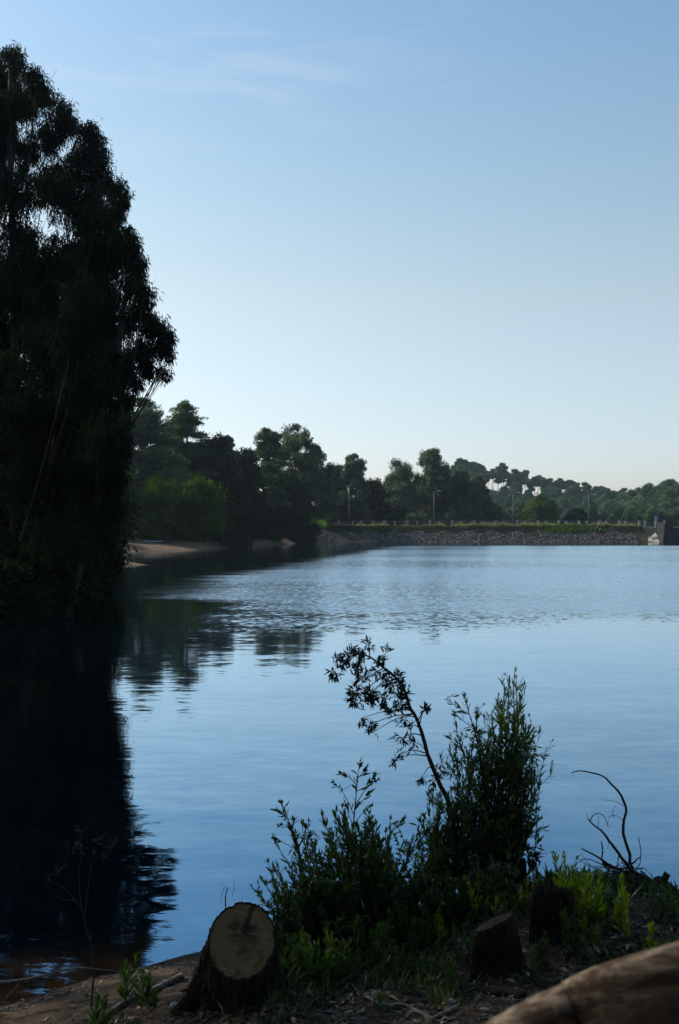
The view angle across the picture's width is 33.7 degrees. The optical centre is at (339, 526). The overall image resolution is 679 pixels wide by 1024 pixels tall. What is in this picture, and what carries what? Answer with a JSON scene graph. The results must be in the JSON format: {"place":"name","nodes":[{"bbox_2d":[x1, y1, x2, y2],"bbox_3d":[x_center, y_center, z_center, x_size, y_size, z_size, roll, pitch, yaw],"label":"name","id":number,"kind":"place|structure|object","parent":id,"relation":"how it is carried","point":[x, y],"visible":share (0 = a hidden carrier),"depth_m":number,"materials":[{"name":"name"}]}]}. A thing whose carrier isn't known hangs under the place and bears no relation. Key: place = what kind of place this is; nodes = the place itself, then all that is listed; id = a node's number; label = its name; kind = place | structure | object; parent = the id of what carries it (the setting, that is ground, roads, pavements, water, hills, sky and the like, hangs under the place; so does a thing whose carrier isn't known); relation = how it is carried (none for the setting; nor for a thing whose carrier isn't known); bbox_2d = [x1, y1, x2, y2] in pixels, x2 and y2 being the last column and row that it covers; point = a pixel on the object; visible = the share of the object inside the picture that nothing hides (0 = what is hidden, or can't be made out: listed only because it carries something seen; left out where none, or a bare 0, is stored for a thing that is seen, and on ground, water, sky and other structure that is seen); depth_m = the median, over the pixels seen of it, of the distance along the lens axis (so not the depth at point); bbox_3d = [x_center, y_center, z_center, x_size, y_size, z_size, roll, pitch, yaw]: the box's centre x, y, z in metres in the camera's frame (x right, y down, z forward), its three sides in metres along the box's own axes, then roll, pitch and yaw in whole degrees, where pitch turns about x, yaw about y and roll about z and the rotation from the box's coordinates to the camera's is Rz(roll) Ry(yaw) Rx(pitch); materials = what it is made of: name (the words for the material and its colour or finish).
{"place":"outdoors","nodes":[
{"label":"outdoors","id":0,"kind":"place"},
{"bbox_2d":[0,542,678,1005],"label":"water","id":1,"kind":"structure","parent":0,"point":[180,724],"depth_m":17.62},
{"bbox_2d":[0,489,678,1023],"bbox_3d":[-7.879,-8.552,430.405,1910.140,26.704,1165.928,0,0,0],"label":"ground","id":2,"kind":"structure","parent":0,"point":[52,1007],"depth_m":6.48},
{"bbox_2d":[0,519,39,580],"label":"bank shrub","id":3,"kind":"object","parent":2,"relation":"on","point":[8,549],"visible":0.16,"depth_m":37.66,"materials":[{"name":"green plant"}]},
{"bbox_2d":[0,56,41,469],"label":"eucalyptus tree","id":4,"kind":"object","parent":2,"relation":"on","point":[22,81],"visible":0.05,"depth_m":44.49,"materials":[{"name":"green plant"}]},
{"bbox_2d":[0,555,55,623],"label":"bank shrub","id":5,"kind":"object","parent":2,"relation":"on","point":[18,601],"visible":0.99,"depth_m":35.02,"materials":[{"name":"green plant"}]},
{"bbox_2d":[0,39,84,540],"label":"eucalyptus tree","id":6,"kind":"object","parent":2,"relation":"on","point":[16,103],"visible":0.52,"depth_m":40.07,"materials":[{"name":"green plant"}]},
{"bbox_2d":[19,550,110,618],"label":"bank shrub","id":7,"kind":"object","parent":2,"relation":"on","point":[86,603],"visible":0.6,"depth_m":36.84,"materials":[{"name":"green plant"}]},
{"bbox_2d":[0,165,140,581],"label":"eucalyptus tree","id":8,"kind":"object","parent":2,"relation":"on","point":[65,533],"visible":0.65,"depth_m":36.84,"materials":[{"name":"green plant"}]},
{"bbox_2d":[20,357,69,540],"bbox_3d":[-9.464,-2.496,36.000,1.602,5.920,0.060,0,0,0],"label":"leaning stem","id":9,"kind":"object","parent":8,"relation":"attached to","point":[23,531],"visible":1,"depth_m":35.98,"materials":[{"name":"brown plant"}]},
{"bbox_2d":[5,476,145,556],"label":"broadleaf tree","id":10,"kind":"object","parent":2,"relation":"on","point":[134,510],"visible":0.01,"depth_m":99.26,"materials":[{"name":"green plant"}]},
{"bbox_2d":[17,86,136,566],"bbox_3d":[-9.321,-6.302,39.949,4.264,18.602,8.869,0,0,-16],"label":"eucalyptus tree","id":11,"kind":"object","parent":2,"relation":"on","point":[88,157],"visible":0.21,"depth_m":39.41,"materials":[{"name":"green plant"}]},
{"bbox_2d":[42,824,118,1005],"bbox_3d":[-1.526,2.321,6.595,0.456,1.154,0.121,0,0,0],"label":"faint sapling","id":12,"kind":"object","parent":2,"relation":"on","point":[81,850],"visible":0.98,"depth_m":6.60,"materials":[{"name":"brown plant"}]},
{"bbox_2d":[77,559,116,611],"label":"bank shrub","id":13,"kind":"object","parent":2,"relation":"on","point":[106,592],"visible":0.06,"depth_m":38.42,"materials":[{"name":"green plant"}]},
{"bbox_2d":[87,992,116,1023],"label":"young shoot","id":14,"kind":"object","parent":2,"relation":"on","point":[104,1019],"visible":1,"depth_m":5.89,"materials":[{"name":"green plant"}]},
{"bbox_2d":[38,218,180,617],"bbox_3d":[-7.902,-3.372,37.438,4.220,13.712,8.093,0,0,-32],"label":"eucalyptus tree","id":15,"kind":"object","parent":2,"relation":"on","point":[106,447],"visible":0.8,"depth_m":36.69,"materials":[{"name":"green plant"}]},
{"bbox_2d":[92,532,127,589],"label":"bank shrub","id":16,"kind":"object","parent":2,"relation":"on","point":[113,556],"visible":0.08,"depth_m":43.84,"materials":[{"name":"green plant"}]},
{"bbox_2d":[108,504,131,590],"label":"bank shrub","id":17,"kind":"object","parent":2,"relation":"on","point":[120,576],"visible":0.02,"depth_m":48.86,"materials":[{"name":"green plant"}]},
{"bbox_2d":[117,951,146,1005],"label":"young shoot","id":18,"kind":"object","parent":2,"relation":"on","point":[126,979],"visible":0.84,"depth_m":6.49,"materials":[{"name":"green plant"}]},
{"bbox_2d":[123,418,150,515],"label":"pine tree","id":19,"kind":"object","parent":2,"relation":"on","point":[137,457],"visible":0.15,"depth_m":161.43,"materials":[{"name":"green plant"}]},
{"bbox_2d":[105,972,184,1014],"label":"fallen branch","id":20,"kind":"object","parent":2,"relation":"on","point":[172,980],"visible":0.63,"depth_m":6.88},
{"bbox_2d":[136,970,161,1011],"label":"young shoot","id":21,"kind":"object","parent":2,"relation":"on","point":[147,1000],"visible":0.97,"depth_m":6.25,"materials":[{"name":"green plant"}]},
{"bbox_2d":[128,504,170,540],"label":"bank shrub","id":22,"kind":"object","parent":2,"relation":"on","point":[150,532],"visible":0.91,"depth_m":152.66,"materials":[{"name":"green plant"}]},
{"bbox_2d":[134,474,183,540],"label":"bank shrub","id":23,"kind":"object","parent":2,"relation":"on","point":[163,501],"visible":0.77,"depth_m":153.69,"materials":[{"name":"green plant"}]},
{"bbox_2d":[127,397,192,504],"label":"pine tree","id":24,"kind":"object","parent":2,"relation":"on","point":[149,429],"visible":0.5,"depth_m":163.84,"materials":[{"name":"green plant"}]},
{"bbox_2d":[168,507,207,538],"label":"bank shrub","id":25,"kind":"object","parent":2,"relation":"on","point":[176,536],"visible":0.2,"depth_m":159.78,"materials":[{"name":"green plant"}]},
{"bbox_2d":[155,399,225,499],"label":"pine tree","id":26,"kind":"object","parent":2,"relation":"on","point":[185,420],"visible":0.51,"depth_m":170.55,"materials":[{"name":"green plant"}]},
{"bbox_2d":[173,471,233,544],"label":"bank shrub","id":27,"kind":"object","parent":2,"relation":"on","point":[199,501],"visible":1,"depth_m":155.05,"materials":[{"name":"green plant"}]},
{"bbox_2d":[175,431,246,536],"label":"broadleaf tree","id":28,"kind":"object","parent":2,"relation":"on","point":[228,476],"visible":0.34,"depth_m":172.60,"materials":[{"name":"green plant"}]},
{"bbox_2d":[168,901,282,1014],"bbox_3d":[-0.566,2.298,6.066,0.644,0.635,0.574,0,0,39],"label":"tree stump","id":29,"kind":"object","parent":2,"relation":"on","point":[238,966],"visible":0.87,"depth_m":5.84,"materials":[{"name":"wood"}]},
{"bbox_2d":[205,497,254,547],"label":"bank shrub","id":30,"kind":"object","parent":2,"relation":"on","point":[235,537],"visible":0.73,"depth_m":159.88,"materials":[{"name":"green plant"}]},
{"bbox_2d":[230,446,274,539],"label":"broadleaf tree","id":31,"kind":"object","parent":2,"relation":"on","point":[247,463],"visible":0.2,"depth_m":181.87,"materials":[{"name":"green plant"}]},
{"bbox_2d":[253,426,293,508],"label":"pine tree","id":32,"kind":"object","parent":2,"relation":"on","point":[268,448],"visible":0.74,"depth_m":190.68,"materials":[{"name":"green plant"}]},
{"bbox_2d":[249,858,309,967],"bbox_3d":[-0.351,2.343,6.726,0.386,0.704,0.481,0,0,0],"label":"pale bush","id":33,"kind":"object","parent":2,"relation":"on","point":[286,925],"visible":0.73,"depth_m":6.68,"materials":[{"name":"green plant"}]},
{"bbox_2d":[261,472,323,542],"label":"broadleaf tree","id":34,"kind":"object","parent":2,"relation":"on","point":[302,511],"visible":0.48,"depth_m":201.31,"materials":[{"name":"green plant"}]},
{"bbox_2d":[280,926,312,974],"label":"young shoot","id":35,"kind":"object","parent":2,"relation":"on","point":[289,948],"visible":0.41,"depth_m":6.17,"materials":[{"name":"green plant"}]},
{"bbox_2d":[270,422,323,502],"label":"eucalyptus tree","id":36,"kind":"object","parent":2,"relation":"on","point":[293,443],"visible":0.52,"depth_m":206.93,"materials":[{"name":"green plant"}]},
{"bbox_2d":[269,800,354,958],"bbox_3d":[-0.176,2.253,6.906,0.540,1.094,0.788,0,0,-37],"label":"seeding bush","id":37,"kind":"object","parent":2,"relation":"on","point":[311,917],"visible":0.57,"depth_m":6.88,"materials":[{"name":"green plant"}]},
{"bbox_2d":[270,797,312,867],"bbox_3d":[-0.307,1.913,6.973,0.299,0.450,0.143,0,0,29],"label":"seeding spray","id":38,"kind":"object","parent":37,"relation":"attached to","point":[291,828],"visible":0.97,"depth_m":6.98,"materials":[{"name":"green plant"}]},
{"bbox_2d":[294,921,347,985],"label":"young shoot","id":39,"kind":"object","parent":2,"relation":"on","point":[306,958],"visible":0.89,"depth_m":6.07,"materials":[{"name":"green plant"}]},
{"bbox_2d":[298,452,345,524],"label":"eucalyptus tree","id":40,"kind":"object","parent":2,"relation":"on","point":[324,505],"visible":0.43,"depth_m":225.23,"materials":[{"name":"green plant"}]},
{"bbox_2d":[322,462,354,524],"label":"broadleaf tree","id":41,"kind":"object","parent":2,"relation":"on","point":[339,483],"visible":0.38,"depth_m":240.11,"materials":[{"name":"green plant"}]},
{"bbox_2d":[0,884,677,1023],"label":"fallen twigs","id":42,"kind":"object","parent":2,"relation":"on","point":[404,987],"depth_m":6.14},
{"bbox_2d":[0,871,678,1023],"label":"leaf litter","id":43,"kind":"object","parent":2,"relation":"on","point":[358,1016],"visible":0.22,"depth_m":5.99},
{"bbox_2d":[323,931,356,982],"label":"young shoot","id":44,"kind":"object","parent":2,"relation":"on","point":[347,963],"visible":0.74,"depth_m":6.15,"materials":[{"name":"green plant"}]},
{"bbox_2d":[338,453,370,523],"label":"eucalyptus tree","id":45,"kind":"object","parent":2,"relation":"on","point":[354,468],"visible":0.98,"depth_m":236.85,"materials":[{"name":"green plant"}]},
{"bbox_2d":[343,502,376,524],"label":"bank shrub","id":46,"kind":"object","parent":2,"relation":"on","point":[362,518],"visible":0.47,"depth_m":238.77,"materials":[{"name":"green plant"}]},
{"bbox_2d":[354,477,390,523],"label":"broadleaf tree","id":47,"kind":"object","parent":2,"relation":"on","point":[375,500],"visible":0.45,"depth_m":243.97,"materials":[{"name":"green plant"}]},
{"bbox_2d":[351,915,395,966],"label":"young shoot","id":48,"kind":"object","parent":2,"relation":"on","point":[378,944],"visible":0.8,"depth_m":6.44,"materials":[{"name":"green plant"}]},
{"bbox_2d":[297,803,451,952],"bbox_3d":[0.086,2.241,6.978,1.046,1.108,0.910,0,0,44],"label":"wide bush","id":49,"kind":"object","parent":2,"relation":"on","point":[365,891],"visible":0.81,"depth_m":6.87,"materials":[{"name":"green plant"}]},
{"bbox_2d":[330,756,380,864],"bbox_3d":[0.099,1.798,7.060,0.328,0.721,0.168,0,0,22],"label":"seeding spray","id":50,"kind":"object","parent":49,"relation":"on","point":[369,781],"visible":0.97,"depth_m":7.05,"materials":[{"name":"green plant"}]},
{"bbox_2d":[324,636,450,816],"bbox_3d":[0.335,1.463,7.505,0.886,1.504,0.387,0,0,0],"label":"bent sapling","id":51,"kind":"object","parent":2,"relation":"on","point":[399,681],"visible":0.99,"depth_m":7.49,"materials":[{"name":"green plant"}]},
{"bbox_2d":[369,504,406,525],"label":"bank shrub","id":52,"kind":"object","parent":2,"relation":"on","point":[379,515],"visible":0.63,"depth_m":238.69,"materials":[{"name":"green plant"}]},
{"bbox_2d":[383,938,414,976],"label":"young shoot","id":53,"kind":"object","parent":2,"relation":"on","point":[402,959],"visible":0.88,"depth_m":6.24,"materials":[{"name":"green plant"}]},
{"bbox_2d":[375,457,429,519],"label":"eucalyptus tree","id":54,"kind":"object","parent":2,"relation":"on","point":[398,484],"visible":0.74,"depth_m":243.72,"materials":[{"name":"green plant"}]},
{"bbox_2d":[350,983,457,1021],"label":"fallen branch","id":55,"kind":"object","parent":2,"relation":"on","point":[439,1014],"visible":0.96,"depth_m":5.70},
{"bbox_2d":[403,511,440,525],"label":"bank shrub","id":56,"kind":"object","parent":2,"relation":"on","point":[423,516],"visible":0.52,"depth_m":235.36,"materials":[{"name":"green plant"}]},
{"bbox_2d":[389,826,456,929],"bbox_3d":[0.475,2.330,7.261,0.657,0.821,0.736,0,0,38],"label":"leafy bush","id":57,"kind":"object","parent":2,"relation":"on","point":[419,880],"visible":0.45,"depth_m":7.17,"materials":[{"name":"green plant"}]},
{"bbox_2d":[392,811,431,879],"bbox_3d":[0.431,2.027,7.117,0.311,0.441,0.165,0,0,-6],"label":"seeding spray","id":58,"kind":"object","parent":57,"relation":"attached to","point":[416,839],"visible":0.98,"depth_m":7.12,"materials":[{"name":"green plant"}]},
{"bbox_2d":[407,881,449,940],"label":"young shoot","id":59,"kind":"object","parent":2,"relation":"on","point":[428,894],"visible":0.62,"depth_m":6.91,"materials":[{"name":"green plant"}]},
{"bbox_2d":[415,447,453,520],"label":"eucalyptus tree","id":60,"kind":"object","parent":2,"relation":"on","point":[436,473],"visible":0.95,"depth_m":249.93,"materials":[{"name":"green plant"}]},
{"bbox_2d":[429,900,446,947],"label":"young shoot","id":61,"kind":"object","parent":2,"relation":"on","point":[441,928],"visible":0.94,"depth_m":6.74,"materials":[{"name":"green plant"}]},
{"bbox_2d":[411,774,482,902],"bbox_3d":[0.754,2.182,7.398,0.594,1.049,0.522,0,0,-44],"label":"leafy bush","id":62,"kind":"object","parent":2,"relation":"on","point":[454,838],"visible":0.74,"depth_m":7.33,"materials":[{"name":"green plant"}]},
{"bbox_2d":[438,508,468,525],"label":"bank shrub","id":63,"kind":"object","parent":2,"relation":"on","point":[451,516],"visible":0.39,"depth_m":236.79,"materials":[{"name":"green plant"}]},
{"bbox_2d":[435,875,474,931],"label":"young shoot","id":64,"kind":"object","parent":2,"relation":"on","point":[456,909],"visible":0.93,"depth_m":6.88,"materials":[{"name":"green plant"}]},
{"bbox_2d":[441,959,473,992],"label":"young shoot","id":65,"kind":"object","parent":2,"relation":"on","point":[450,964],"visible":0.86,"depth_m":5.98,"materials":[{"name":"green plant"}]},
{"bbox_2d":[442,469,484,522],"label":"eucalyptus tree","id":66,"kind":"object","parent":2,"relation":"on","point":[465,493],"visible":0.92,"depth_m":248.30,"materials":[{"name":"green plant"}]},
{"bbox_2d":[452,922,474,969],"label":"young shoot","id":67,"kind":"object","parent":2,"relation":"on","point":[460,946],"visible":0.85,"depth_m":6.26,"materials":[{"name":"green plant"}]},
{"bbox_2d":[251,862,678,1023],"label":"undergrowth","id":68,"kind":"object","parent":2,"relation":"on","point":[290,979],"visible":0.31,"depth_m":6.24,"materials":[{"name":"green plant"}]},
{"bbox_2d":[409,968,527,997],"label":"fallen branch","id":69,"kind":"object","parent":2,"relation":"on","point":[499,991],"visible":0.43,"depth_m":5.87,"materials":[{"name":"wood"}]},
{"bbox_2d":[462,873,483,921],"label":"young shoot","id":70,"kind":"object","parent":2,"relation":"on","point":[472,906],"visible":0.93,"depth_m":6.88,"materials":[{"name":"green plant"}]},
{"bbox_2d":[433,850,524,928],"bbox_3d":[0.888,2.284,6.991,0.536,0.642,0.622,0,0,31],"label":"leafy bush","id":71,"kind":"object","parent":2,"relation":"on","point":[488,886],"visible":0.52,"depth_m":6.94,"materials":[{"name":"green plant"}]},
{"bbox_2d":[318,530,642,541],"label":"riprap","id":72,"kind":"object","parent":2,"relation":"on","point":[631,537],"visible":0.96,"depth_m":220.42,"materials":[{"name":"stone"}]},
{"bbox_2d":[470,474,494,522],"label":"eucalyptus tree","id":73,"kind":"object","parent":2,"relation":"on","point":[486,511],"visible":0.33,"depth_m":254.56,"materials":[{"name":"green plant"}]},
{"bbox_2d":[322,526,644,534],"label":"slope scrub","id":74,"kind":"object","parent":2,"relation":"on","point":[445,529],"visible":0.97,"depth_m":223.22,"materials":[{"name":"green plant"}]},
{"bbox_2d":[326,522,642,526],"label":"dry grass","id":75,"kind":"structure","parent":2,"relation":"on","point":[525,524],"depth_m":225.19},
{"bbox_2d":[434,666,554,885],"bbox_3d":[1.024,1.790,7.472,0.795,1.778,0.700,0,0,38],"label":"tall bush","id":76,"kind":"object","parent":2,"relation":"on","point":[502,827],"visible":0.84,"depth_m":7.39,"materials":[{"name":"green plant"}]},
{"bbox_2d":[477,501,515,524],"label":"tree","id":77,"kind":"object","parent":2,"relation":"on","point":[500,514],"visible":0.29,"depth_m":255.70,"materials":[{"name":"green plant"}]},
{"bbox_2d":[469,911,527,981],"bbox_3d":[0.882,2.314,6.156,0.334,0.431,0.368,0,0,35],"label":"tree stump","id":78,"kind":"object","parent":2,"relation":"on","point":[497,952],"visible":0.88,"depth_m":6.11,"materials":[{"name":"wood"}]},
{"bbox_2d":[352,521,645,525],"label":"fence","id":79,"kind":"object","parent":2,"relation":"on","point":[494,521],"visible":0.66,"depth_m":232.48,"materials":[{"name":"metal"}]},
{"bbox_2d":[337,520,665,526],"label":"fence","id":80,"kind":"object","parent":2,"relation":"on","point":[538,522],"visible":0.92,"depth_m":225.02,"materials":[{"name":"concrete"}]},
{"bbox_2d":[501,857,526,886],"bbox_3d":[1.144,2.354,7.407,0.222,0.417,0.256,0,0,34],"label":"round stump","id":81,"kind":"object","parent":2,"relation":"on","point":[523,866],"visible":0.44,"depth_m":7.32,"materials":[{"name":"green wood"}]},
{"bbox_2d":[505,850,522,907],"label":"young shoot","id":82,"kind":"object","parent":2,"relation":"on","point":[517,873],"visible":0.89,"depth_m":6.88,"materials":[{"name":"green plant"}]},
{"bbox_2d":[511,877,539,910],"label":"young shoot","id":83,"kind":"object","parent":2,"relation":"on","point":[523,894],"visible":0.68,"depth_m":6.77,"materials":[{"name":"green plant"}]},
{"bbox_2d":[520,943,542,983],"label":"young shoot","id":84,"kind":"object","parent":2,"relation":"on","point":[533,968],"visible":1,"depth_m":5.98,"materials":[{"name":"green plant"}]},
{"bbox_2d":[515,491,561,524],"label":"broadleaf tree","id":85,"kind":"object","parent":2,"relation":"on","point":[540,508],"visible":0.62,"depth_m":259.85,"materials":[{"name":"green plant"}]},
{"bbox_2d":[528,930,551,970],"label":"young shoot","id":86,"kind":"object","parent":2,"relation":"on","point":[545,952],"visible":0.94,"depth_m":6.16,"materials":[{"name":"green plant"}]},
{"bbox_2d":[528,884,574,946],"bbox_3d":[1.219,2.233,6.446,0.273,0.422,0.266,0,0,-40],"label":"split stump","id":87,"kind":"object","parent":2,"relation":"on","point":[546,903],"visible":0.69,"depth_m":6.40,"materials":[{"name":"brown wood"}]},
{"bbox_2d":[529,523,612,533],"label":"green scrub","id":88,"kind":"object","parent":2,"relation":"on","point":[575,528],"visible":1,"depth_m":223.20,"materials":[{"name":"green plant"}]},
{"bbox_2d":[561,851,584,917],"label":"young shoot","id":89,"kind":"object","parent":2,"relation":"on","point":[577,887],"visible":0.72,"depth_m":6.64,"materials":[{"name":"green plant"}]},
{"bbox_2d":[558,901,587,937],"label":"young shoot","id":90,"kind":"object","parent":2,"relation":"on","point":[584,919],"visible":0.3,"depth_m":6.39,"materials":[{"name":"green plant"}]},
{"bbox_2d":[560,507,592,524],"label":"tree","id":91,"kind":"object","parent":2,"relation":"on","point":[576,514],"visible":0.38,"depth_m":260.53,"materials":[{"name":"green plant"}]},
{"bbox_2d":[558,906,600,964],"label":"young shoot","id":92,"kind":"object","parent":2,"relation":"on","point":[571,939],"visible":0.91,"depth_m":6.26,"materials":[{"name":"green plant"}]},
{"bbox_2d":[485,940,678,1023],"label":"fallen log","id":93,"kind":"object","parent":2,"relation":"on","point":[641,987],"visible":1,"depth_m":1.39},
{"bbox_2d":[556,868,607,931],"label":"young shoot","id":94,"kind":"object","parent":2,"relation":"on","point":[583,900],"visible":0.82,"depth_m":6.45,"materials":[{"name":"green plant"}]},
{"bbox_2d":[579,919,616,967],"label":"young shoot","id":95,"kind":"object","parent":2,"relation":"on","point":[594,945],"visible":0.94,"depth_m":6.10,"materials":[{"name":"green plant"}]},
{"bbox_2d":[586,872,630,931],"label":"young shoot","id":96,"kind":"object","parent":2,"relation":"on","point":[602,913],"visible":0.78,"depth_m":6.49,"materials":[{"name":"green plant"}]},
{"bbox_2d":[571,770,650,881],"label":"dead branches","id":97,"kind":"object","parent":2,"relation":"on","point":[628,863],"visible":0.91,"depth_m":7.14,"materials":[{"name":"wood"}]},
{"bbox_2d":[609,891,633,932],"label":"young shoot","id":98,"kind":"object","parent":2,"relation":"on","point":[615,912],"visible":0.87,"depth_m":6.42,"materials":[{"name":"green plant"}]},
{"bbox_2d":[596,856,678,898],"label":"root tangle","id":99,"kind":"object","parent":2,"relation":"on","point":[636,877],"visible":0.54,"depth_m":7.06,"materials":[{"name":"brown plant"}]},
{"bbox_2d":[643,506,661,525],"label":"hill tree","id":100,"kind":"object","parent":2,"relation":"on","point":[651,513],"visible":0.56,"depth_m":285.62,"materials":[{"name":"green plant"}]},
{"bbox_2d":[647,881,676,921],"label":"young shoot","id":101,"kind":"object","parent":2,"relation":"on","point":[661,902],"visible":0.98,"depth_m":6.59,"materials":[{"name":"green plant"}]},
{"bbox_2d":[656,523,678,541],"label":"spillway wall","id":102,"kind":"structure","parent":2,"relation":"on","point":[666,532],"depth_m":215.96,"materials":[{"name":"concrete"}]},
{"bbox_2d":[0,0,678,504],"label":"sky","id":103,"kind":"structure","parent":0,"point":[385,229],"materials":[{"name":"blue"}]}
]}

